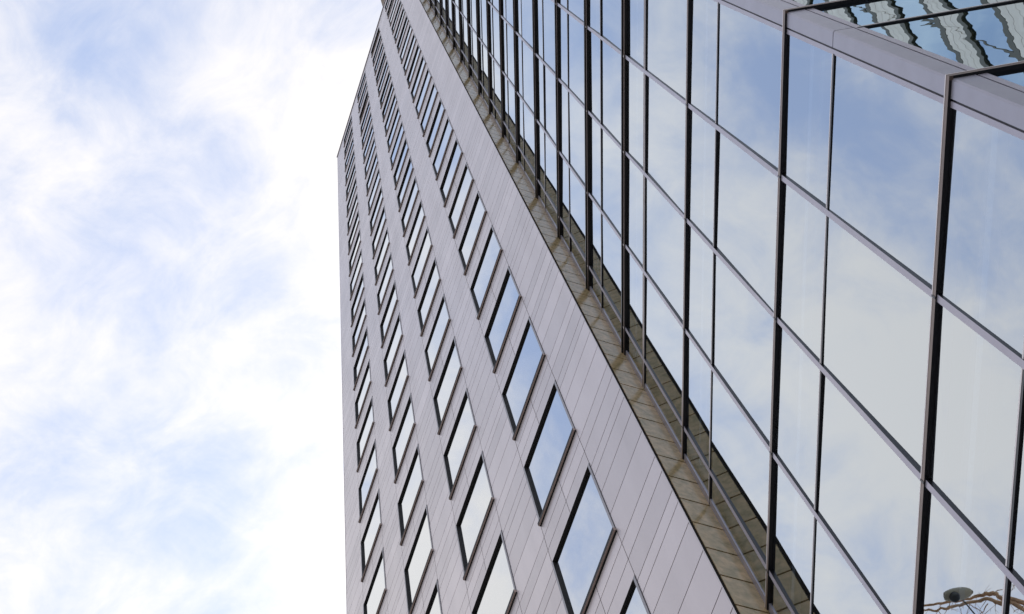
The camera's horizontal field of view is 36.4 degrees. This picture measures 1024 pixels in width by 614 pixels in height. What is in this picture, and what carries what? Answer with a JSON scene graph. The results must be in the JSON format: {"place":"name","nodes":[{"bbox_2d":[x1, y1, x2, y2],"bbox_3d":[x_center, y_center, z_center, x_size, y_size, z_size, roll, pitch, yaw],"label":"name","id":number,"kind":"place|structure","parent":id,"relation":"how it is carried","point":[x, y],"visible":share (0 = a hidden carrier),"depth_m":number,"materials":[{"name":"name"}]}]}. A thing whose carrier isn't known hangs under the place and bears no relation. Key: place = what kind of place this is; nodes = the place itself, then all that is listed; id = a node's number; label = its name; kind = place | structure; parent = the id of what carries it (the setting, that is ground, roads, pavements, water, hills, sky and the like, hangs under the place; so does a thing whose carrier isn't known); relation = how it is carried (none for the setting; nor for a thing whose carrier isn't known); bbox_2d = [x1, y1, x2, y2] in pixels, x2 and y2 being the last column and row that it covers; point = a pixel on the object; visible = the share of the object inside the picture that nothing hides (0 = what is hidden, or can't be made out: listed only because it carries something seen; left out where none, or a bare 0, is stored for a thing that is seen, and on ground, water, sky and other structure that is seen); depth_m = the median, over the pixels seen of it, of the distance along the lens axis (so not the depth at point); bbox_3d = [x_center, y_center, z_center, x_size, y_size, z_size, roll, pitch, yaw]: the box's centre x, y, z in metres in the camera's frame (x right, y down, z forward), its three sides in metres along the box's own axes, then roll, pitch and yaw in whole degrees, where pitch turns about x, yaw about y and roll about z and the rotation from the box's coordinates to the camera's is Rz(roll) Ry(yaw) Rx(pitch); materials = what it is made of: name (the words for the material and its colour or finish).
{"place":"outdoors","nodes":[
{"label":"outdoors","id":0,"kind":"place"},
{"bbox_2d":[0,0,382,613],"label":"sky","id":1,"kind":"structure","parent":0,"point":[171,416],"materials":[{"name":"white"}]},
{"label":"pavement","id":2,"kind":"structure","parent":0,"visible":0},
{"bbox_2d":[337,0,769,613],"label":"office tower","id":3,"kind":"structure","parent":2,"relation":"on","point":[509,444],"depth_m":33.13,"materials":[{"name":"metal"},{"name":"glass"},{"name":"concrete"}]},
{"bbox_2d":[351,273,363,326],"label":"window","id":4,"kind":"structure","parent":3,"relation":"in","point":[360,289],"depth_m":61.93,"materials":[{"name":"white"}]},
{"bbox_2d":[352,298,365,356],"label":"window","id":5,"kind":"structure","parent":3,"relation":"in","point":[361,319],"depth_m":58.46,"materials":[{"name":"white"}]},
{"bbox_2d":[353,327,368,390],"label":"window","id":6,"kind":"structure","parent":3,"relation":"in","point":[364,346],"depth_m":55.08,"materials":[{"name":"white"}]},
{"bbox_2d":[355,359,370,428],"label":"window","id":7,"kind":"structure","parent":3,"relation":"in","point":[366,381],"depth_m":51.58,"materials":[{"name":"white"}]},
{"bbox_2d":[356,397,373,472],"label":"window","id":8,"kind":"structure","parent":3,"relation":"in","point":[368,423],"depth_m":48.13,"materials":[{"name":"white"}]},
{"bbox_2d":[358,440,377,522],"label":"window","id":9,"kind":"structure","parent":3,"relation":"in","point":[371,468],"depth_m":44.66,"materials":[{"name":"white"}]},
{"bbox_2d":[360,489,381,581],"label":"window","id":10,"kind":"structure","parent":3,"relation":"in","point":[374,523],"depth_m":41.23,"materials":[{"name":"white"}]},
{"bbox_2d":[363,548,386,613],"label":"window","id":11,"kind":"structure","parent":3,"relation":"in","point":[377,590],"depth_m":38.03,"materials":[{"name":"white"}]},
{"bbox_2d":[372,206,385,258],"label":"window","id":12,"kind":"structure","parent":3,"relation":"in","point":[377,236],"depth_m":61.19,"materials":[{"name":"white"}]},
{"bbox_2d":[374,227,389,285],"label":"window","id":13,"kind":"structure","parent":3,"relation":"in","point":[385,244],"depth_m":57.76,"materials":[{"name":"white"}]},
{"bbox_2d":[377,253,393,314],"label":"window","id":14,"kind":"structure","parent":3,"relation":"in","point":[389,269],"depth_m":54.30,"materials":[{"name":"white"}]},
{"bbox_2d":[380,281,397,347],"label":"window","id":15,"kind":"structure","parent":3,"relation":"in","point":[393,299],"depth_m":50.89,"materials":[{"name":"white"}]},
{"bbox_2d":[383,312,402,386],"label":"window","id":16,"kind":"structure","parent":3,"relation":"in","point":[397,334],"depth_m":47.43,"materials":[{"name":"white"}]},
{"bbox_2d":[387,349,408,430],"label":"window","id":17,"kind":"structure","parent":3,"relation":"in","point":[401,377],"depth_m":44.00,"materials":[{"name":"white"}]},
{"bbox_2d":[393,138,408,189],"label":"window","id":18,"kind":"structure","parent":3,"relation":"in","point":[405,148],"depth_m":60.52,"materials":[{"name":"blue"}]},
{"bbox_2d":[392,393,415,483],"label":"window","id":19,"kind":"structure","parent":3,"relation":"in","point":[407,425],"depth_m":40.53,"materials":[{"name":"white"}]},
{"bbox_2d":[397,155,413,211],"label":"window","id":20,"kind":"structure","parent":3,"relation":"in","point":[409,169],"depth_m":57.10,"materials":[{"name":"blue"}]},
{"bbox_2d":[401,176,418,236],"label":"window","id":21,"kind":"structure","parent":3,"relation":"in","point":[407,213],"depth_m":53.61,"materials":[{"name":"white"}]},
{"bbox_2d":[397,444,423,545],"bbox_3d":[-2.412,4.425,36.933,0.106,2.358,1.690,16,-76,-11],"label":"window","id":22,"kind":"structure","parent":3,"relation":"in","point":[408,498],"depth_m":37.10,"materials":[{"name":"white"}]},
{"bbox_2d":[405,200,424,265],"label":"window","id":23,"kind":"structure","parent":3,"relation":"in","point":[420,215],"depth_m":50.17,"materials":[{"name":"white"}]},
{"bbox_2d":[404,504,433,613],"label":"window","id":24,"kind":"structure","parent":3,"relation":"in","point":[421,552],"depth_m":33.66,"materials":[{"name":"white"}]},
{"bbox_2d":[411,226,432,298],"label":"window","id":25,"kind":"structure","parent":3,"relation":"in","point":[426,246],"depth_m":46.71,"materials":[{"name":"white"}]},
{"bbox_2d":[415,68,431,118],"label":"window","id":26,"kind":"structure","parent":3,"relation":"in","point":[427,79],"depth_m":59.77,"materials":[{"name":"blue"}]},
{"bbox_2d":[417,258,440,336],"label":"window","id":27,"kind":"structure","parent":3,"relation":"in","point":[433,281],"depth_m":43.28,"materials":[{"name":"white"}]},
{"bbox_2d":[420,83,437,136],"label":"window","id":28,"kind":"structure","parent":3,"relation":"in","point":[433,94],"depth_m":56.33,"materials":[{"name":"blue glass"}]},
{"bbox_2d":[425,579,442,613],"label":"window","id":29,"kind":"structure","parent":3,"relation":"in","point":[434,606],"depth_m":30.82,"materials":[{"name":"white"}]},
{"bbox_2d":[426,98,444,156],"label":"window","id":30,"kind":"structure","parent":3,"relation":"in","point":[438,117],"depth_m":52.93,"materials":[{"name":"blue glass"}]},
{"bbox_2d":[424,294,450,381],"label":"window","id":31,"kind":"structure","parent":3,"relation":"in","point":[441,323],"depth_m":39.81,"materials":[{"name":"white"}]},
{"bbox_2d":[432,117,453,180],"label":"window","id":32,"kind":"structure","parent":3,"relation":"in","point":[439,157],"depth_m":49.44,"materials":[{"name":"blue"}]},
{"bbox_2d":[433,336,461,434],"bbox_3d":[-1.504,1.801,36.232,0.106,2.358,1.690,16,-76,-11],"label":"window","id":33,"kind":"structure","parent":3,"relation":"in","point":[452,368],"depth_m":36.40,"materials":[{"name":"white"}]},
{"bbox_2d":[439,138,462,207],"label":"window","id":34,"kind":"structure","parent":3,"relation":"in","point":[456,154],"depth_m":46.04,"materials":[{"name":"blue glass"}]},
{"bbox_2d":[443,387,476,499],"bbox_3d":[-1.106,2.853,32.812,0.106,2.358,1.690,16,-76,-11],"label":"window","id":35,"kind":"structure","parent":3,"relation":"in","point":[464,427],"depth_m":32.95,"materials":[{"name":"white"}]},
{"bbox_2d":[448,162,473,238],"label":"window","id":36,"kind":"structure","parent":3,"relation":"in","point":[466,181],"depth_m":42.57,"materials":[{"name":"white"}]},
{"bbox_2d":[458,191,486,275],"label":"window","id":37,"kind":"structure","parent":3,"relation":"in","point":[477,215],"depth_m":39.13,"materials":[{"name":"white"}]},
{"bbox_2d":[455,451,494,580],"bbox_3d":[-0.707,3.905,29.392,0.106,2.358,1.690,16,-76,-11],"label":"window","id":38,"kind":"structure","parent":3,"relation":"in","point":[479,499],"depth_m":29.51,"materials":[{"name":"white"}]},
{"bbox_2d":[469,225,502,319],"bbox_3d":[-0.597,-0.824,35.530,0.106,2.358,1.690,16,-76,-11],"label":"window","id":39,"kind":"structure","parent":3,"relation":"in","point":[492,251],"depth_m":35.68,"materials":[{"name":"blue glass"}]},
{"bbox_2d":[471,529,516,613],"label":"window","id":40,"kind":"structure","parent":3,"relation":"in","point":[497,593],"depth_m":26.34,"materials":[{"name":"white"}]},
{"bbox_2d":[484,265,521,373],"bbox_3d":[-0.198,0.228,32.110,0.106,2.358,1.690,16,-76,-11],"label":"window","id":41,"kind":"structure","parent":3,"relation":"in","point":[509,297],"depth_m":32.25,"materials":[{"name":"blue"}]},
{"bbox_2d":[501,316,545,440],"bbox_3d":[0.200,1.280,28.691,0.106,2.358,1.690,16,-76,-11],"label":"window","id":42,"kind":"structure","parent":3,"relation":"in","point":[529,357],"depth_m":28.79,"materials":[{"name":"blue glass"}]},
{"bbox_2d":[523,380,576,526],"bbox_3d":[0.599,2.331,25.271,0.106,2.358,1.690,16,-76,-11],"label":"window","id":43,"kind":"structure","parent":3,"relation":"in","point":[555,432],"depth_m":25.35,"materials":[{"name":"blue glass"}]},
{"bbox_2d":[551,462,616,613],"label":"window","id":44,"kind":"structure","parent":3,"relation":"in","point":[589,532],"depth_m":21.95,"materials":[{"name":"blue"}]},
{"bbox_2d":[619,574,650,613],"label":"window","id":45,"kind":"structure","parent":3,"relation":"in","point":[634,602],"depth_m":19.18,"materials":[{"name":"blue"}]},
{"bbox_2d":[427,0,1023,613],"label":"glass building","id":46,"kind":"structure","parent":2,"relation":"on","point":[791,234],"depth_m":14.20,"materials":[{"name":"black metal"}]},
{"bbox_2d":[493,9,499,64],"label":"window pane","id":47,"kind":"structure","parent":46,"relation":"in","point":[496,44],"depth_m":41.72,"materials":[{"name":"clear glass"}]},
{"bbox_2d":[494,62,500,114],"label":"window pane","id":48,"kind":"structure","parent":46,"relation":"in","point":[497,87],"depth_m":42.15,"materials":[{"name":"clear glass"}]},
{"bbox_2d":[507,24,513,84],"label":"window pane","id":49,"kind":"structure","parent":46,"relation":"in","point":[510,46],"depth_m":38.44,"materials":[{"name":"clear glass"}]},
{"bbox_2d":[508,81,514,137],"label":"window pane","id":50,"kind":"structure","parent":46,"relation":"in","point":[511,95],"depth_m":38.86,"materials":[{"name":"clear glass"}]},
{"bbox_2d":[516,34,521,95],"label":"window pane","id":51,"kind":"structure","parent":46,"relation":"in","point":[519,49],"depth_m":36.63,"materials":[{"name":"clear glass"}]},
{"bbox_2d":[521,0,532,47],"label":"window pane","id":52,"kind":"structure","parent":46,"relation":"in","point":[526,5],"depth_m":34.60,"materials":[{"name":"blue glass"}]},
{"bbox_2d":[522,41,533,112],"label":"window pane","id":53,"kind":"structure","parent":46,"relation":"in","point":[528,95],"depth_m":35.01,"materials":[{"name":"blue glass"}]},
{"bbox_2d":[523,103,534,170],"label":"window pane","id":54,"kind":"structure","parent":46,"relation":"in","point":[528,118],"depth_m":35.42,"materials":[{"name":"blue glass"}]},
{"bbox_2d":[536,0,542,58],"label":"window pane","id":55,"kind":"structure","parent":46,"relation":"in","point":[539,43],"depth_m":32.59,"materials":[{"name":"blue glass"}]},
{"bbox_2d":[537,57,543,126],"label":"window pane","id":56,"kind":"structure","parent":46,"relation":"in","point":[540,109],"depth_m":33.00,"materials":[{"name":"blue glass"}]},
{"bbox_2d":[537,123,544,187],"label":"window pane","id":57,"kind":"structure","parent":46,"relation":"in","point":[541,175],"depth_m":33.41,"materials":[{"name":"blue glass"}]},
{"bbox_2d":[543,0,554,71],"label":"window pane","id":58,"kind":"structure","parent":46,"relation":"in","point":[548,6],"depth_m":31.07,"materials":[{"name":"blue glass"}]},
{"bbox_2d":[544,65,555,143],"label":"window pane","id":59,"kind":"structure","parent":46,"relation":"in","point":[550,102],"depth_m":31.49,"materials":[{"name":"blue glass"}]},
{"bbox_2d":[545,134,556,208],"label":"window pane","id":60,"kind":"structure","parent":46,"relation":"in","point":[550,151],"depth_m":31.92,"materials":[{"name":"blue glass"}]},
{"bbox_2d":[558,6,567,85],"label":"window pane","id":61,"kind":"structure","parent":46,"relation":"in","point":[562,15],"depth_m":29.22,"materials":[{"name":"blue glass"}]},
{"bbox_2d":[559,82,567,160],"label":"window pane","id":62,"kind":"structure","parent":46,"relation":"in","point":[563,93],"depth_m":29.63,"materials":[{"name":"blue glass"}]},
{"bbox_2d":[560,155,568,228],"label":"window pane","id":63,"kind":"structure","parent":46,"relation":"in","point":[564,173],"depth_m":30.03,"materials":[{"name":"blue glass"}]},
{"bbox_2d":[568,14,583,103],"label":"window pane","id":64,"kind":"structure","parent":46,"relation":"in","point":[575,29],"depth_m":27.63,"materials":[{"name":"blue glass"}]},
{"bbox_2d":[568,0,583,21],"label":"window pane","id":65,"kind":"structure","parent":46,"relation":"in","point":[576,7],"depth_m":27.18,"materials":[{"name":"blue glass"}]},
{"bbox_2d":[569,93,584,184],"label":"window pane","id":66,"kind":"structure","parent":46,"relation":"in","point":[576,111],"depth_m":28.05,"materials":[{"name":"blue glass"}]},
{"bbox_2d":[569,168,584,255],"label":"window pane","id":67,"kind":"structure","parent":46,"relation":"in","point":[577,192],"depth_m":28.47,"materials":[{"name":"blue glass"}]},
{"bbox_2d":[588,0,599,33],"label":"window pane","id":68,"kind":"structure","parent":46,"relation":"in","point":[593,5],"depth_m":25.41,"materials":[{"name":"blue glass"}]},
{"bbox_2d":[589,31,599,120],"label":"window pane","id":69,"kind":"structure","parent":46,"relation":"in","point":[594,42],"depth_m":25.72,"materials":[{"name":"blue glass"}]},
{"bbox_2d":[589,115,600,207],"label":"window pane","id":70,"kind":"structure","parent":46,"relation":"in","point":[594,129],"depth_m":26.15,"materials":[{"name":"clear glass"}]},
{"bbox_2d":[590,198,600,282],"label":"window pane","id":71,"kind":"structure","parent":46,"relation":"in","point":[595,215],"depth_m":26.54,"materials":[{"name":"clear glass"}]},
{"bbox_2d":[602,41,620,143],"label":"window pane","id":72,"kind":"structure","parent":46,"relation":"in","point":[611,60],"depth_m":24.16,"materials":[{"name":"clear glass"}]},
{"bbox_2d":[602,129,620,234],"label":"window pane","id":73,"kind":"structure","parent":46,"relation":"in","point":[611,153],"depth_m":24.60,"materials":[{"name":"clear glass"}]},
{"bbox_2d":[602,215,620,315],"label":"window pane","id":74,"kind":"structure","parent":46,"relation":"in","point":[611,244],"depth_m":25.01,"materials":[{"name":"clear glass"}]},
{"bbox_2d":[602,0,620,49],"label":"window pane","id":75,"kind":"structure","parent":46,"relation":"in","point":[611,9],"depth_m":23.77,"materials":[{"name":"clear glass"}]},
{"bbox_2d":[603,293,620,339],"label":"window pane","id":76,"kind":"structure","parent":46,"relation":"in","point":[610,313],"depth_m":25.23,"materials":[{"name":"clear glass"}]},
{"bbox_2d":[626,332,641,375],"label":"window pane","id":77,"kind":"structure","parent":46,"relation":"in","point":[632,351],"depth_m":23.42,"materials":[{"name":"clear glass"}]},
{"bbox_2d":[626,60,642,167],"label":"window pane","id":78,"kind":"structure","parent":46,"relation":"in","point":[634,76],"depth_m":22.33,"materials":[{"name":"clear glass"}]},
{"bbox_2d":[626,157,642,265],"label":"window pane","id":79,"kind":"structure","parent":46,"relation":"in","point":[634,213],"depth_m":22.71,"materials":[{"name":"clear glass"}]},
{"bbox_2d":[627,251,642,351],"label":"window pane","id":80,"kind":"structure","parent":46,"relation":"in","point":[634,273],"depth_m":23.11,"materials":[{"name":"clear glass"}]},
{"bbox_2d":[627,0,643,67],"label":"window pane","id":81,"kind":"structure","parent":46,"relation":"in","point":[635,8],"depth_m":21.90,"materials":[{"name":"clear glass"}]},
{"bbox_2d":[645,365,681,444],"label":"window pane","id":82,"kind":"structure","parent":46,"relation":"in","point":[662,403],"depth_m":21.33,"materials":[{"name":"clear glass"}]},
{"bbox_2d":[645,278,682,419],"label":"window pane","id":83,"kind":"structure","parent":46,"relation":"in","point":[663,333],"depth_m":21.06,"materials":[{"name":"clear glass"}]},
{"bbox_2d":[646,178,683,321],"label":"window pane","id":84,"kind":"structure","parent":46,"relation":"in","point":[664,225],"depth_m":20.66,"materials":[{"name":"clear glass"}]},
{"bbox_2d":[647,76,684,213],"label":"window pane","id":85,"kind":"structure","parent":46,"relation":"in","point":[665,113],"depth_m":20.21,"materials":[{"name":"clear glass"}]},
{"bbox_2d":[647,0,686,99],"label":"window pane","id":86,"kind":"structure","parent":46,"relation":"in","point":[666,19],"depth_m":19.77,"materials":[{"name":"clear glass"}]},
{"bbox_2d":[685,433,708,492],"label":"window pane","id":87,"kind":"structure","parent":46,"relation":"in","point":[693,457],"depth_m":19.39,"materials":[{"name":"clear glass"}]},
{"bbox_2d":[686,336,710,464],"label":"window pane","id":88,"kind":"structure","parent":46,"relation":"in","point":[698,373],"depth_m":19.12,"materials":[{"name":"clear glass"}]},
{"bbox_2d":[687,225,712,361],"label":"window pane","id":89,"kind":"structure","parent":46,"relation":"in","point":[700,257],"depth_m":18.72,"materials":[{"name":"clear glass"}]},
{"bbox_2d":[688,109,714,244],"label":"window pane","id":90,"kind":"structure","parent":46,"relation":"in","point":[701,134],"depth_m":18.30,"materials":[{"name":"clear glass"}]},
{"bbox_2d":[689,0,716,121],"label":"window pane","id":91,"kind":"structure","parent":46,"relation":"in","point":[703,23],"depth_m":17.88,"materials":[{"name":"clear glass"}]},
{"bbox_2d":[711,477,765,593],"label":"window pane","id":92,"kind":"structure","parent":46,"relation":"in","point":[749,554],"depth_m":17.39,"materials":[{"name":"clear glass"}]},
{"bbox_2d":[711,372,768,559],"bbox_3d":[2.511,1.710,17.221,0.012,2.642,1.262,-3,-73,-6],"label":"window pane","id":93,"kind":"structure","parent":46,"relation":"in","point":[739,458],"depth_m":17.15,"materials":[{"name":"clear glass"}]},
{"bbox_2d":[713,254,772,443],"label":"window pane","id":94,"kind":"structure","parent":46,"relation":"in","point":[743,329],"depth_m":16.72,"materials":[{"name":"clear glass"}]},
{"bbox_2d":[716,131,777,311],"bbox_3d":[2.453,-0.965,16.391,0.016,2.642,1.370,-3,-73,-6],"label":"window pane","id":95,"kind":"structure","parent":46,"relation":"in","point":[746,211],"depth_m":16.28,"materials":[{"name":"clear glass"}]},
{"bbox_2d":[717,4,781,169],"bbox_3d":[2.423,-2.309,15.975,0.008,2.642,1.332,-3,-73,-6],"label":"window pane","id":96,"kind":"structure","parent":46,"relation":"in","point":[750,50],"depth_m":15.88,"materials":[{"name":"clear glass"}]},
{"bbox_2d":[770,579,791,613],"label":"window pane","id":97,"kind":"structure","parent":46,"relation":"in","point":[777,602],"depth_m":15.91,"materials":[{"name":"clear glass"}]},
{"bbox_2d":[771,461,813,613],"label":"window pane","id":98,"kind":"structure","parent":46,"relation":"in","point":[792,537],"depth_m":15.23,"materials":[{"name":"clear glass"}]},
{"bbox_2d":[775,325,818,506],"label":"window pane","id":99,"kind":"structure","parent":46,"relation":"in","point":[797,375],"depth_m":14.81,"materials":[{"name":"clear glass"}]},
{"bbox_2d":[778,182,825,360],"bbox_3d":[2.680,-0.366,14.442,0.005,1.462,1.370,-3,-73,-6],"label":"window pane","id":100,"kind":"structure","parent":46,"relation":"in","point":[803,224],"depth_m":14.40,"materials":[{"name":"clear glass"}]},
{"bbox_2d":[783,34,831,205],"bbox_3d":[2.650,-1.709,14.025,0.007,1.462,1.333,-3,-73,-6],"label":"window pane","id":101,"kind":"structure","parent":46,"relation":"in","point":[808,67],"depth_m":13.98,"materials":[{"name":"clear glass"}]},
{"bbox_2d":[812,519,882,613],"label":"window pane","id":102,"kind":"structure","parent":46,"relation":"in","point":[837,589],"depth_m":13.89,"materials":[{"name":"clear glass"}]},
{"bbox_2d":[817,374,919,613],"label":"window pane","id":103,"kind":"structure","parent":46,"relation":"in","point":[868,498],"depth_m":12.84,"materials":[{"name":"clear glass"}]},
{"bbox_2d":[823,217,930,469],"bbox_3d":[2.902,0.222,12.532,0.011,2.558,1.370,-3,-73,-6],"label":"window pane","id":104,"kind":"structure","parent":46,"relation":"in","point":[877,321],"depth_m":12.40,"materials":[{"name":"clear glass"}]},
{"bbox_2d":[829,56,942,286],"bbox_3d":[2.873,-1.122,12.115,0.010,2.558,1.333,-3,-73,-6],"label":"window pane","id":105,"kind":"structure","parent":46,"relation":"in","point":[886,143],"depth_m":11.98,"materials":[{"name":"clear glass"}]},
{"bbox_2d":[817,0,1006,25],"label":"window pane","id":106,"kind":"structure","parent":46,"relation":"in","point":[865,12],"depth_m":13.65,"materials":[{"name":"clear glass"}]},
{"bbox_2d":[867,0,1023,68],"label":"window pane","id":107,"kind":"structure","parent":46,"relation":"in","point":[989,36],"depth_m":12.13,"materials":[{"name":"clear glass"}]},
{"bbox_2d":[920,490,1003,613],"label":"window pane","id":108,"kind":"structure","parent":46,"relation":"in","point":[958,577],"depth_m":11.04,"materials":[{"name":"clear glass"}]},
{"bbox_2d":[929,304,1020,561],"bbox_3d":[3.126,0.811,10.614,0.001,1.480,1.369,-3,-73,-6],"label":"window pane","id":109,"kind":"structure","parent":46,"relation":"in","point":[976,398],"depth_m":10.53,"materials":[{"name":"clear glass"}]},
{"bbox_2d":[939,108,1023,355],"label":"window pane","id":110,"kind":"structure","parent":46,"relation":"in","point":[982,265],"depth_m":10.17,"materials":[{"name":"clear glass"}]},
{"bbox_2d":[990,68,1023,85],"label":"window pane","id":111,"kind":"structure","parent":46,"relation":"in","point":[1016,76],"depth_m":10.44,"materials":[{"name":"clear glass"}]},
{"bbox_2d":[1007,581,1023,613],"label":"window pane","id":112,"kind":"structure","parent":46,"relation":"in","point":[1015,598],"depth_m":10.02,"materials":[{"name":"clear glass"}]},
{"bbox_2d":[1011,414,1023,582],"label":"window pane","id":113,"kind":"structure","parent":46,"relation":"in","point":[1017,562],"depth_m":9.89,"materials":[{"name":"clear glass"}]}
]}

